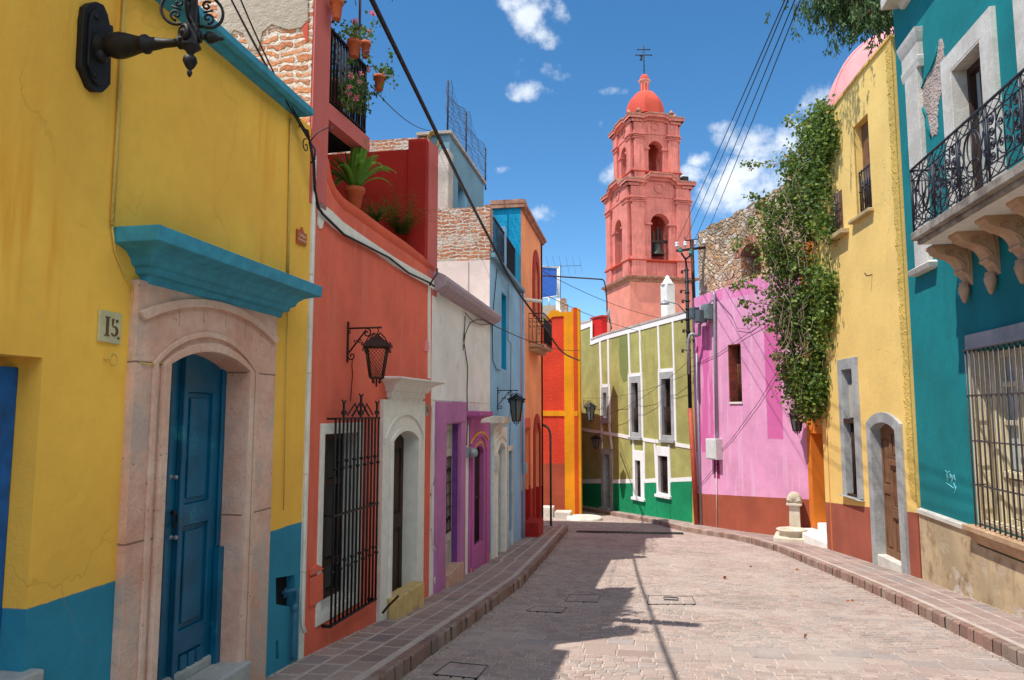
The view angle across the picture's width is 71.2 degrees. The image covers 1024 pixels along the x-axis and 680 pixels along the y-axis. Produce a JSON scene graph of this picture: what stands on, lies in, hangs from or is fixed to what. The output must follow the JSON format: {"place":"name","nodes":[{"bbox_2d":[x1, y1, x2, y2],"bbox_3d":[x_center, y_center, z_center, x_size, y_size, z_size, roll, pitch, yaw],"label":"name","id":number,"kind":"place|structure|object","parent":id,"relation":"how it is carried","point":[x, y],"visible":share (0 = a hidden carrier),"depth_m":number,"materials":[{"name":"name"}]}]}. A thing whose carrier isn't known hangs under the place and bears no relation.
{"place":"outdoors","nodes":[
{"label":"outdoors","id":0,"kind":"place"},
{"bbox_2d":[265,525,566,679],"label":"sidewalk","id":1,"kind":"structure","parent":0,"point":[364,664],"depth_m":6.68,"materials":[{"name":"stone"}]},
{"bbox_2d":[543,424,551,525],"bbox_3d":[0.931,3.550,18.872,0.241,2.651,0.060,-1,-6,10],"label":"bent post","id":2,"kind":"object","parent":1,"relation":"on","point":[550,440],"visible":1,"depth_m":18.85,"materials":[{"name":"metal"}]},
{"bbox_2d":[331,0,890,320],"label":"sky","id":3,"kind":"structure","parent":0,"point":[544,85],"materials":[{"name":"blue"}]},
{"bbox_2d":[400,511,1023,679],"bbox_3d":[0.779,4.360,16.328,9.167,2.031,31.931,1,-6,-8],"label":"road","id":4,"kind":"structure","parent":0,"point":[925,663],"depth_m":7.52,"materials":[{"name":"beige stone"}]},
{"bbox_2d":[433,662,487,679],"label":"hatch cover","id":5,"kind":"object","parent":4,"relation":"on","point":[463,670],"visible":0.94,"depth_m":5.68,"materials":[{"name":"grey metal"}]},
{"bbox_2d":[363,526,567,679],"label":"kerb","id":6,"kind":"structure","parent":4,"relation":"on","point":[420,654],"depth_m":6.82,"materials":[{"name":"stone"}]},
{"bbox_2d":[526,606,566,613],"bbox_3d":[0.400,3.115,8.239,0.432,0.058,0.325,-1,-6,10],"label":"hatch cover","id":7,"kind":"object","parent":4,"relation":"on","point":[545,609],"visible":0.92,"depth_m":8.20,"materials":[{"name":"black metal"}]},
{"bbox_2d":[543,505,554,517],"bbox_3d":[1.158,5.498,22.872,0.380,0.351,0.500,-1,-6,10],"label":"stone step","id":8,"kind":"object","parent":4,"relation":"on","point":[546,510],"visible":0.62,"depth_m":22.64,"materials":[{"name":"white stone"}]},
{"bbox_2d":[565,594,600,602],"bbox_3d":[0.897,3.258,8.994,0.408,0.077,0.564,-1,-6,10],"label":"hatch cover","id":9,"kind":"object","parent":4,"relation":"on","point":[583,598],"visible":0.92,"depth_m":8.94,"materials":[{"name":"black metal"}]},
{"bbox_2d":[577,530,683,534],"bbox_3d":[3.038,4.976,18.456,2.767,0.042,0.298,0,-6,4],"label":"drain grate","id":10,"kind":"object","parent":4,"relation":"on","point":[627,532],"visible":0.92,"depth_m":18.45,"materials":[{"name":"grey metal"}]},
{"bbox_2d":[266,519,1022,679],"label":"grit","id":11,"kind":"object","parent":4,"relation":"on","point":[857,587],"visible":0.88,"depth_m":8.66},
{"bbox_2d":[647,595,695,604],"bbox_3d":[1.983,3.259,8.916,0.583,0.088,0.694,-1,-6,10],"label":"hatch cover","id":12,"kind":"object","parent":4,"relation":"on","point":[669,600],"visible":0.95,"depth_m":8.87,"materials":[{"name":"grey concrete"}]},
{"bbox_2d":[582,507,1023,667],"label":"kerb","id":13,"kind":"structure","parent":4,"relation":"on","point":[937,616],"depth_m":9.07,"materials":[{"name":"beige stone"}]},
{"bbox_2d":[582,506,1023,664],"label":"sidewalk","id":14,"kind":"structure","parent":0,"point":[1005,632],"depth_m":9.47,"materials":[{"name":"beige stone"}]},
{"bbox_2d":[660,247,698,524],"bbox_3d":[4.624,1.248,19.733,1.070,7.813,0.278,1,-6,-14],"label":"utility pole","id":15,"kind":"object","parent":14,"relation":"on","point":[692,443],"visible":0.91,"depth_m":19.77,"materials":[{"name":"black metal"}]},
{"bbox_2d":[689,307,699,319],"bbox_3d":[4.981,-0.730,19.542,0.212,0.317,0.206,2,-6,-23],"label":"electric box","id":16,"kind":"object","parent":15,"relation":"attached to","point":[692,312],"visible":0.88,"depth_m":19.47,"materials":[{"name":"grey metal"}]},
{"bbox_2d":[773,492,807,542],"bbox_3d":[6.167,3.914,15.815,0.700,1.025,0.977,-3,-6,24],"label":"stone fountain","id":17,"kind":"object","parent":14,"relation":"on","point":[789,533],"visible":0.87,"depth_m":15.89,"materials":[{"name":"beige stone"}]},
{"bbox_3d":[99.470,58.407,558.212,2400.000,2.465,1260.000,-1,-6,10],"label":"ground","id":18,"kind":"structure","parent":0,"visible":0},
{"bbox_2d":[0,0,322,679],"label":"yellow house","id":19,"kind":"structure","parent":18,"relation":"on","point":[151,485],"depth_m":3.85,"materials":[{"name":"paint"}]},
{"bbox_2d":[97,310,121,344],"bbox_3d":[-2.037,-0.063,3.622,0.018,0.161,0.150,-1,-6,10],"label":"number sign","id":20,"kind":"object","parent":19,"relation":"attached to","point":[109,327],"visible":1,"depth_m":3.61,"materials":[{"name":"beige ceramic"}]},
{"bbox_2d":[75,0,224,92],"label":"wall lamp","id":21,"kind":"object","parent":19,"relation":"attached to","point":[100,43],"visible":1,"depth_m":3.47,"materials":[{"name":"black metal"}]},
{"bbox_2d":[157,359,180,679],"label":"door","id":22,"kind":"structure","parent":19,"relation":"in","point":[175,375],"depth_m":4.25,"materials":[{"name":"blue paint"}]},
{"bbox_2d":[166,354,226,679],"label":"door","id":23,"kind":"structure","parent":19,"relation":"in","point":[197,558],"depth_m":4.52,"materials":[{"name":"blue paint"}]},
{"bbox_2d":[231,0,308,140],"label":"roof wire","id":24,"kind":"object","parent":19,"relation":"attached to","point":[265,62],"visible":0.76,"depth_m":5.01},
{"bbox_2d":[240,0,307,134],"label":"roof wire","id":25,"kind":"object","parent":19,"relation":"attached to","point":[265,55],"visible":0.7,"depth_m":5.11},
{"bbox_2d":[281,587,298,660],"bbox_3d":[-1.716,2.140,5.426,0.234,0.537,0.116,-5,-7,40],"label":"water pipe","id":26,"kind":"object","parent":19,"relation":"attached to","point":[285,593],"visible":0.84,"depth_m":5.38,"materials":[{"name":"metal"}]},
{"bbox_2d":[296,227,306,245],"bbox_3d":[-1.667,-0.825,5.669,0.018,0.144,0.160,-1,-6,11],"label":"street sign","id":27,"kind":"object","parent":19,"relation":"attached to","point":[301,237],"visible":1,"depth_m":5.65,"materials":[{"name":"ceramic"}]},
{"bbox_2d":[300,156,316,633],"bbox_3d":[-1.616,0.374,5.715,0.068,3.806,0.040,-1,-6,10],"label":"drain pipe","id":28,"kind":"object","parent":19,"relation":"attached to","point":[305,473],"visible":0.85,"depth_m":5.68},
{"bbox_2d":[198,0,444,659],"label":"coral house","id":29,"kind":"structure","parent":18,"relation":"on","point":[367,528],"depth_m":6.59,"materials":[{"name":"red paint"}]},
{"bbox_2d":[330,0,346,20],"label":"flower pot","id":30,"kind":"object","parent":29,"relation":"attached to","point":[336,8],"visible":1,"depth_m":6.13,"materials":[{"name":"ceramic"}]},
{"bbox_2d":[315,393,379,627],"bbox_3d":[-1.550,1.443,6.361,0.379,1.930,1.009,-1,-6,13],"label":"window","id":31,"kind":"structure","parent":29,"relation":"in","point":[341,464],"depth_m":6.35,"materials":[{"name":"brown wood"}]},
{"bbox_2d":[331,18,373,58],"bbox_3d":[-1.412,-2.746,6.429,0.321,0.356,0.352,-1,-6,10],"label":"flower pot","id":32,"kind":"object","parent":29,"relation":"attached to","point":[354,42],"visible":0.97,"depth_m":6.44,"materials":[{"name":"ceramic"}]},
{"bbox_2d":[332,23,373,118],"bbox_3d":[-1.570,-2.580,6.785,0.484,1.149,0.832,-1,-6,10],"label":"trailing geranium","id":33,"kind":"object","parent":29,"relation":"hanging from","point":[355,87],"visible":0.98,"depth_m":6.63,"materials":[{"name":"green plant"}]},
{"bbox_2d":[344,10,380,58],"bbox_3d":[-1.546,-3.073,7.258,0.373,0.440,0.405,2,-6,-19],"label":"flower pot","id":34,"kind":"object","parent":29,"relation":"attached to","point":[366,44],"visible":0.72,"depth_m":7.21,"materials":[{"name":"ceramic"}]},
{"bbox_2d":[329,139,396,208],"bbox_3d":[-1.525,-1.622,6.923,0.914,0.723,0.708,-1,-6,10],"label":"potted plant","id":35,"kind":"object","parent":29,"relation":"on","point":[355,169],"visible":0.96,"depth_m":6.86,"materials":[{"name":"green plant"}]},
{"bbox_2d":[299,126,437,286],"bbox_3d":[-1.250,-1.200,7.043,0.197,0.850,3.216,-1,-6,14],"label":"cable bundle","id":36,"kind":"object","parent":29,"relation":"attached to","point":[313,156],"visible":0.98,"depth_m":5.93,"materials":[{"name":"black rubber"}]},
{"bbox_2d":[346,322,392,386],"bbox_3d":[-1.273,0.120,6.348,0.408,0.587,0.262,1,-6,-6],"label":"wall lantern","id":37,"kind":"object","parent":29,"relation":"attached to","point":[377,341],"depth_m":6.31,"materials":[{"name":"metal"}]},
{"bbox_2d":[361,48,397,101],"bbox_3d":[-1.301,-2.596,7.045,0.359,0.461,0.538,0,-6,-4],"label":"flower pot","id":38,"kind":"object","parent":29,"relation":"attached to","point":[380,78],"visible":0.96,"depth_m":7.07,"materials":[{"name":"ceramic"}]},
{"bbox_2d":[361,198,398,222],"bbox_3d":[-1.481,-1.382,7.614,0.489,0.252,0.414,-1,-6,10],"label":"fern","id":39,"kind":"object","parent":29,"relation":"on","point":[378,214],"visible":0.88,"depth_m":7.59,"materials":[{"name":"green plant"}]},
{"bbox_2d":[392,434,403,591],"bbox_3d":[-1.307,1.936,7.556,0.040,2.050,0.850,-1,-6,13],"label":"door","id":40,"kind":"structure","parent":29,"relation":"in","point":[399,442],"depth_m":7.78,"materials":[{"name":"brown wood"}]},
{"bbox_2d":[363,179,444,234],"bbox_3d":[-1.374,-1.528,8.376,1.111,0.583,1.112,5,-7,-39],"label":"fern","id":41,"kind":"object","parent":29,"relation":"on","point":[399,228],"visible":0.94,"depth_m":8.29,"materials":[{"name":"green plant"}]},
{"bbox_2d":[429,271,500,595],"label":"white house","id":42,"kind":"structure","parent":18,"relation":"on","point":[461,512],"depth_m":9.78,"materials":[{"name":"paint"}]},
{"bbox_2d":[430,406,435,583],"bbox_3d":[-0.925,1.865,8.508,0.016,2.140,0.326,-1,-6,10],"label":"cable","id":43,"kind":"object","parent":42,"relation":"attached to","point":[432,481],"visible":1,"depth_m":8.44,"materials":[{"name":"black rubber"}]},
{"bbox_2d":[445,424,451,565],"bbox_3d":[-0.895,2.139,9.377,0.061,2.050,0.759,-1,-6,10],"label":"window","id":44,"kind":"structure","parent":42,"relation":"in","point":[449,427],"depth_m":9.59,"materials":[{"name":"purple wood"}]},
{"bbox_2d":[466,447,477,457],"bbox_3d":[-0.573,1.611,10.244,0.160,0.148,0.152,-1,-6,10],"label":"electric meter","id":45,"kind":"object","parent":42,"relation":"attached to","point":[471,452],"visible":0.98,"depth_m":10.19,"materials":[{"name":"grey paint"}]},
{"bbox_2d":[463,312,490,445],"bbox_3d":[-0.527,0.595,10.916,0.027,1.955,1.917,-1,-6,10],"label":"cable","id":46,"kind":"object","parent":42,"relation":"attached to","point":[466,359],"visible":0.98,"depth_m":10.25,"materials":[{"name":"black rubber"}]},
{"bbox_2d":[467,411,492,572],"bbox_3d":[-0.547,2.589,10.861,0.479,3.010,1.630,-1,-6,10],"label":"door","id":47,"kind":"structure","parent":42,"relation":"in","point":[479,433],"depth_m":11.00,"materials":[{"name":"paint"}]},
{"bbox_2d":[437,206,524,558],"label":"blue house","id":48,"kind":"structure","parent":18,"relation":"on","point":[468,260],"depth_m":12.76,"materials":[{"name":"paint"}]},
{"bbox_2d":[328,130,485,208],"bbox_3d":[-2.808,-1.768,14.286,4.050,3.562,2.966,-1,-6,10],"label":"rooftop room","id":49,"kind":"object","parent":48,"relation":"on","point":[451,194],"visible":0.06,"depth_m":12.94,"materials":[{"name":"grey paint"}]},
{"bbox_2d":[458,190,465,207],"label":"window","id":50,"kind":"structure","parent":49,"relation":"in","point":[461,196],"depth_m":13.84,"materials":[{"name":"blue glass"}]},
{"bbox_2d":[445,80,486,189],"bbox_3d":[-0.873,-4.017,14.408,0.128,1.044,3.238,-1,-6,10],"label":"roof netting","id":51,"kind":"object","parent":49,"relation":"on","point":[464,122],"visible":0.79,"depth_m":14.04,"materials":[{"name":"metal"}]},
{"bbox_2d":[369,0,579,360],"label":"overhead cable","id":52,"kind":"object","parent":48,"relation":"attached to","point":[396,50],"visible":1,"depth_m":8.20,"materials":[{"name":"black rubber"}]},
{"bbox_2d":[494,454,499,470],"bbox_3d":[-0.278,2.077,12.138,0.105,0.260,0.272,-1,-6,10],"label":"meter box","id":53,"kind":"object","parent":48,"relation":"attached to","point":[496,462],"visible":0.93,"depth_m":12.02,"materials":[{"name":"metal"}]},
{"bbox_2d":[492,269,510,445],"bbox_3d":[-0.179,0.403,13.155,0.015,3.261,2.102,-1,-6,9],"label":"cable","id":54,"kind":"object","parent":48,"relation":"attached to","point":[492,341],"visible":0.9,"depth_m":12.53,"materials":[{"name":"black rubber"}]},
{"bbox_2d":[501,292,505,369],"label":"window","id":55,"kind":"structure","parent":48,"relation":"in","point":[503,306],"depth_m":13.81,"materials":[{"name":"blue paint"}]},
{"bbox_2d":[507,445,512,547],"bbox_3d":[-0.037,3.125,13.864,0.025,2.140,0.631,-1,-6,9],"label":"side door","id":56,"kind":"structure","parent":48,"relation":"in","point":[509,448],"depth_m":13.81,"materials":[{"name":"white wood"}]},
{"bbox_2d":[497,387,525,424],"bbox_3d":[0.022,1.171,12.660,0.497,0.677,0.319,-4,-7,33],"label":"wall lantern","id":57,"kind":"object","parent":48,"relation":"attached to","point":[516,401],"depth_m":12.56,"materials":[{"name":"black metal"}]},
{"bbox_2d":[522,293,524,537],"bbox_3d":[0.252,1.600,15.595,0.052,5.320,0.052,-1,-6,10],"label":"drain pipe","id":58,"kind":"object","parent":48,"relation":"attached to","point":[523,419],"visible":1,"depth_m":15.56,"materials":[{"name":"metal"}]},
{"bbox_2d":[484,199,551,537],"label":"orange house","id":59,"kind":"structure","parent":18,"relation":"on","point":[524,233],"depth_m":17.05,"materials":[{"name":"paint"}]},
{"bbox_2d":[532,250,539,317],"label":"window","id":60,"kind":"structure","parent":59,"relation":"in","point":[535,255],"depth_m":18.10,"materials":[{"name":"orange paint"}]},
{"bbox_2d":[543,307,581,514],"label":"red house","id":61,"kind":"structure","parent":18,"relation":"on","point":[562,415],"depth_m":23.42,"materials":[{"name":"paint"}]},
{"bbox_2d":[543,305,555,317],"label":"roof wall","id":62,"kind":"structure","parent":61,"relation":"on","point":[547,309],"depth_m":32.00,"materials":[{"name":"grey paint"}]},
{"bbox_2d":[542,266,559,304],"bbox_3d":[1.708,-2.469,33.102,1.040,1.989,0.083,-1,-6,10],"label":"roof screen","id":63,"kind":"object","parent":61,"relation":"on","point":[550,286],"visible":0.67,"depth_m":33.11,"materials":[{"name":"plastic"}]},
{"bbox_2d":[556,298,567,311],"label":"chimney block","id":64,"kind":"structure","parent":61,"relation":"on","point":[564,307],"depth_m":31.30,"materials":[{"name":"white paint"}]},
{"bbox_2d":[555,510,571,518],"bbox_3d":[1.617,5.527,22.430,0.509,0.316,0.500,-1,-6,10],"label":"stone step","id":65,"kind":"object","parent":18,"relation":"on","point":[561,514],"visible":0.51,"depth_m":22.21,"materials":[{"name":"white stone"}]},
{"bbox_2d":[567,514,601,520],"bbox_3d":[2.227,5.541,21.963,1.100,0.230,1.100,-1,-6,10],"label":"stone step","id":66,"kind":"object","parent":18,"relation":"on","point":[582,517],"visible":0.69,"depth_m":21.77,"materials":[{"name":"white stone"}]},
{"bbox_2d":[581,310,695,522],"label":"green house","id":67,"kind":"structure","parent":18,"relation":"on","point":[637,460],"depth_m":22.79,"materials":[{"name":"green paint"}]},
{"bbox_2d":[542,275,611,328],"bbox_3d":[2.342,-1.528,28.314,3.208,2.283,0.060,-1,-6,10],"label":"bent mast","id":68,"kind":"object","parent":67,"relation":"on","point":[585,278],"visible":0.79,"depth_m":28.23,"materials":[{"name":"metal"}]},
{"bbox_2d":[583,399,596,422],"bbox_3d":[2.537,2.306,23.150,0.437,0.785,0.476,-1,-6,10],"label":"wall lantern","id":69,"kind":"object","parent":67,"relation":"attached to","point":[590,409],"depth_m":23.05,"materials":[{"name":"black metal"}]},
{"bbox_2d":[590,433,602,449],"bbox_3d":[2.949,3.501,24.836,0.398,0.607,0.262,5,-8,-42],"label":"wall lantern","id":70,"kind":"object","parent":67,"relation":"attached to","point":[595,440],"depth_m":24.76,"materials":[{"name":"black metal"}]},
{"bbox_2d":[590,315,608,336],"bbox_3d":[3.147,-0.144,25.760,0.320,1.413,0.843,2,-6,-22],"label":"roof hutch","id":71,"kind":"object","parent":67,"relation":"on","point":[599,326],"visible":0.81,"depth_m":25.52,"materials":[{"name":"red paint"}]},
{"bbox_2d":[599,387,608,422],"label":"window","id":72,"kind":"structure","parent":67,"relation":"in","point":[604,390],"depth_m":24.90,"materials":[{"name":"grey stone"}]},
{"bbox_2d":[628,376,641,439],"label":"window","id":73,"kind":"structure","parent":67,"relation":"in","point":[634,381],"depth_m":23.16,"materials":[{"name":"grey stone"}]},
{"bbox_2d":[631,450,645,501],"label":"window","id":74,"kind":"structure","parent":67,"relation":"in","point":[637,456],"depth_m":22.76,"materials":[{"name":"white paint"}]},
{"bbox_2d":[654,446,671,498],"bbox_3d":[4.691,3.970,21.524,0.470,1.517,0.788,2,-6,-22],"label":"window","id":75,"kind":"structure","parent":67,"relation":"in","point":[663,485],"depth_m":21.57,"materials":[{"name":"white paint"}]},
{"bbox_2d":[658,371,674,442],"bbox_3d":[4.789,2.012,21.482,0.470,2.112,0.762,2,-6,-22],"label":"window","id":76,"kind":"structure","parent":67,"relation":"in","point":[666,390],"depth_m":21.62,"materials":[{"name":"grey stone"}]},
{"bbox_2d":[661,276,674,316],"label":"roof pier","id":77,"kind":"structure","parent":67,"relation":"on","point":[667,289],"depth_m":24.76,"materials":[{"name":"white paint"}]},
{"bbox_2d":[600,45,698,331],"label":"church tower","id":78,"kind":"structure","parent":18,"relation":"on","point":[648,192],"depth_m":56.70,"materials":[{"name":"paint"}]},
{"bbox_2d":[651,227,667,256],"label":"church bell","id":79,"kind":"object","parent":78,"relation":"attached to","point":[656,250],"visible":0.96,"depth_m":56.51,"materials":[{"name":"grey metal"}]},
{"bbox_2d":[692,269,809,534],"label":"pink house","id":80,"kind":"structure","parent":18,"relation":"on","point":[763,463],"depth_m":18.05,"materials":[{"name":"paint"}]},
{"bbox_2d":[675,235,705,298],"bbox_3d":[5.093,1.091,20.049,0.954,8.225,0.212,1,-6,-9],"label":"cross arm mast","id":81,"kind":"object","parent":80,"relation":"on","point":[693,243],"visible":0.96,"depth_m":20.31,"materials":[{"name":"metal"}]},
{"bbox_2d":[677,0,784,240],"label":"overhead wire","id":82,"kind":"object","parent":81,"relation":"attached to","point":[739,102],"visible":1,"depth_m":10.01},
{"bbox_2d":[685,0,787,240],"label":"overhead wire","id":83,"kind":"object","parent":81,"relation":"attached to","point":[745,101],"visible":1,"depth_m":10.04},
{"bbox_2d":[695,0,794,238],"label":"overhead wire","id":84,"kind":"object","parent":81,"relation":"attached to","point":[752,102],"visible":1,"depth_m":10.14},
{"bbox_2d":[704,0,800,238],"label":"overhead wire","id":85,"kind":"object","parent":81,"relation":"attached to","point":[760,101],"visible":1,"depth_m":10.12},
{"bbox_2d":[696,354,701,524],"bbox_3d":[5.139,2.767,19.650,0.065,4.797,0.065,-1,-6,10],"label":"pole pipe","id":86,"kind":"object","parent":80,"relation":"attached to","point":[699,452],"visible":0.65,"depth_m":19.62,"materials":[{"name":"grey metal"}]},
{"bbox_2d":[701,303,712,320],"bbox_3d":[5.308,-0.758,19.355,0.262,0.424,0.298,2,-6,-23],"label":"electric box","id":87,"kind":"object","parent":80,"relation":"attached to","point":[707,308],"visible":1,"depth_m":19.22,"materials":[{"name":"metal"}]},
{"bbox_2d":[687,323,701,373],"bbox_3d":[5.077,0.175,19.578,0.597,1.506,0.216,-4,-7,36],"label":"conduit pipe","id":88,"kind":"object","parent":87,"relation":"attached to","point":[688,345],"visible":0.88,"depth_m":19.61,"materials":[{"name":"grey metal"}]},
{"bbox_2d":[695,310,706,322],"bbox_3d":[5.121,-0.640,19.396,0.262,0.333,0.231,2,-6,-23],"label":"electric box","id":89,"kind":"object","parent":88,"relation":"attached to","point":[699,316],"visible":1,"depth_m":19.29,"materials":[{"name":"grey metal"}]},
{"bbox_2d":[709,291,717,438],"bbox_3d":[5.400,0.648,19.178,0.113,3.962,0.325,2,-6,-16],"label":"conduit pipe","id":90,"kind":"object","parent":80,"relation":"attached to","point":[715,361],"visible":0.88,"depth_m":19.09,"materials":[{"name":"grey metal"}]},
{"bbox_2d":[706,438,722,459],"bbox_3d":[5.348,2.887,18.934,0.232,0.544,0.415,2,-6,-23],"label":"electric box","id":91,"kind":"object","parent":80,"relation":"attached to","point":[714,450],"visible":1,"depth_m":18.78,"materials":[{"name":"plastic"}]},
{"bbox_2d":[692,298,776,486],"bbox_3d":[5.691,1.416,18.482,0.032,5.371,3.478,2,-6,-23],"label":"cable","id":92,"kind":"object","parent":80,"relation":"attached to","point":[721,351],"visible":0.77,"depth_m":18.28,"materials":[{"name":"metal"}]},
{"bbox_2d":[728,344,742,403],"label":"window","id":93,"kind":"structure","parent":80,"relation":"in","point":[734,351],"depth_m":18.73,"materials":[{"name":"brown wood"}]},
{"bbox_2d":[698,180,813,295],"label":"stone wall","id":94,"kind":"structure","parent":80,"relation":"on","point":[720,266],"depth_m":19.44,"materials":[{"name":"stone"}]},
{"bbox_2d":[787,409,803,434],"bbox_3d":[6.421,1.779,16.109,0.372,0.716,0.485,-4,-7,33],"label":"wall lantern","id":95,"kind":"object","parent":80,"relation":"attached to","point":[796,425],"depth_m":16.00,"materials":[{"name":"black metal"}]},
{"bbox_2d":[794,236,826,547],"bbox_3d":[7.253,1.482,15.323,2.050,7.700,2.258,0,-6,0],"label":"orange gateway","id":96,"kind":"object","parent":18,"relation":"on","point":[815,534],"visible":0.17,"depth_m":15.89,"materials":[{"name":"paint"}]},
{"bbox_2d":[728,94,842,426],"bbox_3d":[5.552,-1.597,14.358,2.470,6.710,2.754,-1,-6,10],"label":"ivy","id":97,"kind":"object","parent":96,"relation":"attached to","point":[804,379],"visible":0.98,"depth_m":14.47,"materials":[{"name":"green plant"}]},
{"bbox_2d":[764,0,893,57],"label":"tree","id":98,"kind":"object","parent":18,"relation":"on","point":[858,17],"visible":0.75,"depth_m":12.39,"materials":[{"name":"green plant"}]},
{"bbox_2d":[813,35,921,578],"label":"pale yellow house","id":99,"kind":"structure","parent":18,"relation":"on","point":[871,478],"depth_m":11.91,"materials":[{"name":"paint"}]},
{"bbox_2d":[824,189,848,243],"bbox_3d":[6.056,-2.328,13.381,0.160,0.875,0.918,-1,-6,5],"label":"window","id":100,"kind":"structure","parent":99,"relation":"in","point":[841,231],"depth_m":13.26,"materials":[{"name":"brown wood"}]},
{"bbox_2d":[837,356,864,501],"bbox_3d":[6.227,1.579,12.884,0.420,2.502,1.004,-1,-6,5],"label":"window","id":101,"kind":"structure","parent":99,"relation":"in","point":[847,368],"depth_m":13.04,"materials":[{"name":"grey stone"}]},
{"bbox_2d":[827,27,893,105],"bbox_3d":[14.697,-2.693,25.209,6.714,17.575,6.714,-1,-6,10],"label":"rose dome","id":102,"kind":"structure","parent":99,"relation":"on","point":[855,62],"depth_m":25.22,"materials":[{"name":"paint"}]},
{"bbox_2d":[848,121,873,224],"bbox_3d":[6.139,-2.987,12.318,0.430,1.798,0.903,-1,-6,5],"label":"window","id":103,"kind":"structure","parent":99,"relation":"in","point":[866,180],"depth_m":12.44,"materials":[{"name":"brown wood"}]},
{"bbox_2d":[880,424,894,557],"bbox_3d":[6.142,2.416,11.654,0.050,2.180,0.369,-1,-6,5],"label":"door","id":104,"kind":"structure","parent":99,"relation":"in","point":[890,549],"depth_m":11.67,"materials":[{"name":"brown wood"}]},
{"bbox_2d":[887,425,900,560],"bbox_3d":[6.064,2.369,11.183,0.090,2.180,0.568,-1,-6,5],"label":"door","id":105,"kind":"structure","parent":99,"relation":"in","point":[892,461],"depth_m":11.36,"materials":[{"name":"brown wood"}]},
{"bbox_2d":[880,0,1023,617],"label":"teal house","id":106,"kind":"structure","parent":18,"relation":"on","point":[960,74],"depth_m":8.55,"materials":[{"name":"paint"}]},
{"bbox_2d":[940,6,1006,208],"bbox_3d":[5.577,-2.471,8.435,0.340,2.356,1.329,-1,-6,10],"label":"french window","id":107,"kind":"structure","parent":106,"relation":"in","point":[970,72],"depth_m":8.72,"materials":[{"name":"stone"}]},
{"bbox_2d":[962,322,1023,541],"bbox_3d":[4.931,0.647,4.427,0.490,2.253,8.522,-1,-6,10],"label":"window","id":108,"kind":"structure","parent":106,"relation":"in","point":[996,378],"depth_m":8.16,"materials":[{"name":"grey"}]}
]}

